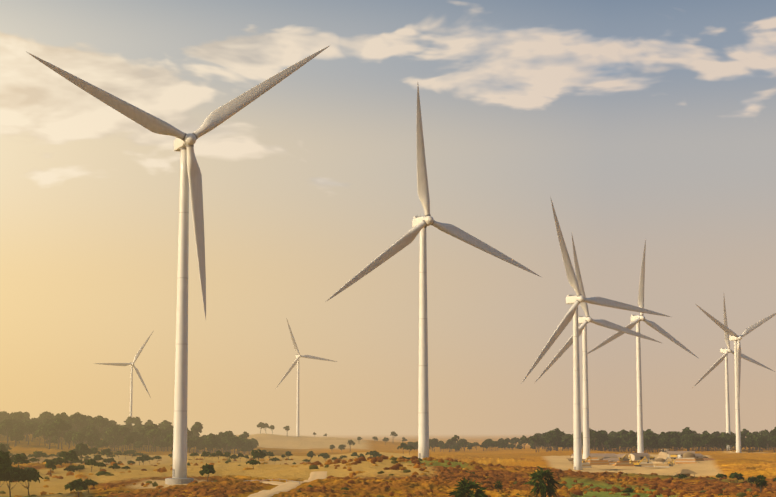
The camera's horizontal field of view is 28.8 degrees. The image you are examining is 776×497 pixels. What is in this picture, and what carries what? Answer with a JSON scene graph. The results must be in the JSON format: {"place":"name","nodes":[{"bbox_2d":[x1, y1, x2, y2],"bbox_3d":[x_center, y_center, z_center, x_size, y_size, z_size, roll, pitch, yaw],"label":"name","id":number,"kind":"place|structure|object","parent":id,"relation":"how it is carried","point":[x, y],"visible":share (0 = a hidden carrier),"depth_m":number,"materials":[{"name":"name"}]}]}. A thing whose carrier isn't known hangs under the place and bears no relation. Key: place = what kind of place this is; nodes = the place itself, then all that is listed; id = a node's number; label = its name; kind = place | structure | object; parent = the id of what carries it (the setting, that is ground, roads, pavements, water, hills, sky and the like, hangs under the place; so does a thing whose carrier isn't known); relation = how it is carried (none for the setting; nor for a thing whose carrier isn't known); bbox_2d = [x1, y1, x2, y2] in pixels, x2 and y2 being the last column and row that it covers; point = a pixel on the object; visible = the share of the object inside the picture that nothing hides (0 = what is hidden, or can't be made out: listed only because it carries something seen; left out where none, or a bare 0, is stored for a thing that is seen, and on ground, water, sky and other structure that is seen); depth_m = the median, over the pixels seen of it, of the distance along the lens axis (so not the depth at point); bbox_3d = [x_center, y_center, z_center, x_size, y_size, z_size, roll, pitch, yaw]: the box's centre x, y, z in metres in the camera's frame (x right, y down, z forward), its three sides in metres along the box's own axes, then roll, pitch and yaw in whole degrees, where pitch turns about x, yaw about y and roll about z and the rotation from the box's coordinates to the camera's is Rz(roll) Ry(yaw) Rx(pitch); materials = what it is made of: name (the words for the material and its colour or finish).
{"place":"outdoors","nodes":[
{"label":"outdoors","id":0,"kind":"place"},
{"bbox_2d":[250,481,283,484],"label":"dirt path","id":1,"kind":"structure","parent":0,"point":[274,482],"depth_m":447.01,"materials":[{"name":"beige soil"}]},
{"bbox_2d":[248,471,326,496],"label":"dirt road","id":2,"kind":"structure","parent":0,"point":[287,486],"depth_m":434.05,"materials":[{"name":"beige soil"}]},
{"bbox_2d":[0,432,775,496],"bbox_3d":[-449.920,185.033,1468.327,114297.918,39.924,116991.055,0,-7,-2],"label":"ground","id":3,"kind":"structure","parent":0,"point":[232,476],"depth_m":601.98,"materials":[{"name":"brown soil"}]},
{"bbox_2d":[93,332,152,416],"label":"turbine","id":4,"kind":"object","parent":3,"relation":"on","point":[131,364],"visible":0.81,"depth_m":1762.33,"materials":[{"name":"grey metal"}]},
{"bbox_2d":[27,46,328,484],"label":"turbine","id":5,"kind":"object","parent":3,"relation":"on","point":[190,173],"visible":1,"depth_m":469.97,"materials":[{"name":"grey metal"}]},
{"bbox_2d":[276,320,336,436],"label":"turbine","id":6,"kind":"object","parent":3,"relation":"on","point":[297,356],"visible":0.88,"depth_m":1932.84,"materials":[{"name":"grey metal"}]},
{"bbox_2d":[0,411,775,461],"bbox_3d":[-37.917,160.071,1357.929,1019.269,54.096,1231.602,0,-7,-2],"label":"forest trees","id":7,"kind":"object","parent":3,"relation":"on","point":[78,429],"visible":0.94,"depth_m":1369.74,"materials":[{"name":"green plant"}]},
{"bbox_2d":[0,455,775,496],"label":"shrubs","id":8,"kind":"object","parent":3,"relation":"on","point":[576,489],"visible":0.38,"depth_m":530.40,"materials":[{"name":"brown plant"}]},
{"bbox_2d":[0,450,775,496],"bbox_3d":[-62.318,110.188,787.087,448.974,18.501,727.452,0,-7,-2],"label":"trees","id":9,"kind":"object","parent":3,"relation":"on","point":[9,472],"visible":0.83,"depth_m":605.10,"materials":[{"name":"green plant"}]},
{"bbox_2d":[327,85,540,458],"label":"turbine","id":10,"kind":"object","parent":3,"relation":"on","point":[420,224],"visible":0.92,"depth_m":612.67,"materials":[{"name":"grey metal"}]},
{"bbox_2d":[284,426,767,496],"bbox_3d":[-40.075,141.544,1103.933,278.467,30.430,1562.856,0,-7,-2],"label":"bushes","id":11,"kind":"object","parent":3,"relation":"on","point":[465,485],"visible":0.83,"depth_m":380.39,"materials":[{"name":"green plant"}]},
{"bbox_2d":[582,463,590,467],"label":"yard stack","id":12,"kind":"object","parent":3,"relation":"on","point":[586,465],"visible":0.46,"depth_m":808.75,"materials":[{"name":"beige"}]},
{"bbox_2d":[521,196,669,469],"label":"turbine","id":13,"kind":"object","parent":3,"relation":"on","point":[576,301],"visible":0.92,"depth_m":787.77,"materials":[{"name":"grey metal"}]},
{"bbox_2d":[535,236,660,458],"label":"turbine","id":14,"kind":"object","parent":3,"relation":"on","point":[583,321],"visible":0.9,"depth_m":951.25,"materials":[{"name":"grey metal"}]},
{"bbox_2d":[591,456,604,459],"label":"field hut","id":15,"kind":"object","parent":3,"relation":"on","point":[599,457],"visible":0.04,"depth_m":974.99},
{"bbox_2d":[589,460,609,464],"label":"shipping container","id":16,"kind":"object","parent":3,"relation":"on","point":[598,462],"visible":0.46,"depth_m":856.57,"materials":[{"name":"brown metal"}]},
{"bbox_2d":[582,453,617,458],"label":"site shed","id":17,"kind":"structure","parent":3,"relation":"on","point":[607,455],"depth_m":984.16,"materials":[{"name":"grey metal"}]},
{"bbox_2d":[602,458,618,461],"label":"shipping container","id":18,"kind":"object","parent":3,"relation":"on","point":[612,459],"depth_m":948.32,"materials":[{"name":"grey metal"}]},
{"bbox_2d":[613,463,634,466],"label":"yard stack","id":19,"kind":"object","parent":3,"relation":"on","point":[623,464],"visible":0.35,"depth_m":835.01,"materials":[{"name":"brown wood"}]},
{"bbox_2d":[566,452,707,461],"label":"dirt mounds","id":20,"kind":"object","parent":3,"relation":"on","point":[685,455],"visible":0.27,"depth_m":1004.78,"materials":[{"name":"brown soil"}]},
{"bbox_2d":[628,453,650,460],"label":"storage tank","id":21,"kind":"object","parent":3,"relation":"on","point":[637,456],"depth_m":969.90,"materials":[{"name":"white metal"}]},
{"bbox_2d":[633,457,648,466],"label":"excavator","id":22,"kind":"object","parent":3,"relation":"on","point":[637,464],"visible":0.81,"depth_m":853.72,"materials":[{"name":"yellow metal"}]},
{"bbox_2d":[587,240,697,452],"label":"turbine","id":23,"kind":"object","parent":3,"relation":"on","point":[636,320],"visible":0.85,"depth_m":1071.95,"materials":[{"name":"grey metal"}]},
{"bbox_2d":[640,462,653,466],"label":"yard stack","id":24,"kind":"object","parent":3,"relation":"on","point":[646,464],"visible":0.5,"depth_m":872.32,"materials":[{"name":"beige wood"}]},
{"bbox_2d":[654,464,669,467],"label":"yard stack","id":25,"kind":"object","parent":3,"relation":"on","point":[663,465],"visible":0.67,"depth_m":841.62,"materials":[{"name":"beige wood"}]},
{"bbox_2d":[667,458,674,465],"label":"excavator","id":26,"kind":"object","parent":3,"relation":"on","point":[671,464],"visible":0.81,"depth_m":901.46,"materials":[{"name":"yellow metal"}]},
{"bbox_2d":[670,455,681,458],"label":"dump truck","id":27,"kind":"object","parent":3,"relation":"on","point":[675,456],"visible":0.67,"depth_m":997.33,"materials":[{"name":"yellow metal"}]},
{"bbox_2d":[667,451,694,457],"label":"site shed","id":28,"kind":"structure","parent":3,"relation":"on","point":[669,453],"depth_m":1053.98,"materials":[{"name":"white metal"}]},
{"bbox_2d":[675,458,696,463],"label":"yard stack","id":29,"kind":"object","parent":3,"relation":"on","point":[684,460],"visible":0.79,"depth_m":927.22,"materials":[{"name":"beige wood"}]},
{"bbox_2d":[675,469,697,476],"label":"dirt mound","id":30,"kind":"object","parent":3,"relation":"on","point":[687,472],"visible":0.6,"depth_m":664.27,"materials":[{"name":"brown soil"}]},
{"bbox_2d":[694,298,774,450],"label":"turbine","id":31,"kind":"object","parent":3,"relation":"on","point":[724,355],"visible":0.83,"depth_m":1435.51,"materials":[{"name":"grey metal"}]},
{"bbox_2d":[697,305,775,452],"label":"turbine","id":32,"kind":"object","parent":3,"relation":"on","point":[734,336],"visible":0.96,"depth_m":1308.77,"materials":[{"name":"grey metal"}]},
{"bbox_2d":[0,0,775,431],"label":"sky","id":33,"kind":"structure","parent":0,"point":[652,121],"materials":[{"name":"blue"}]}
]}

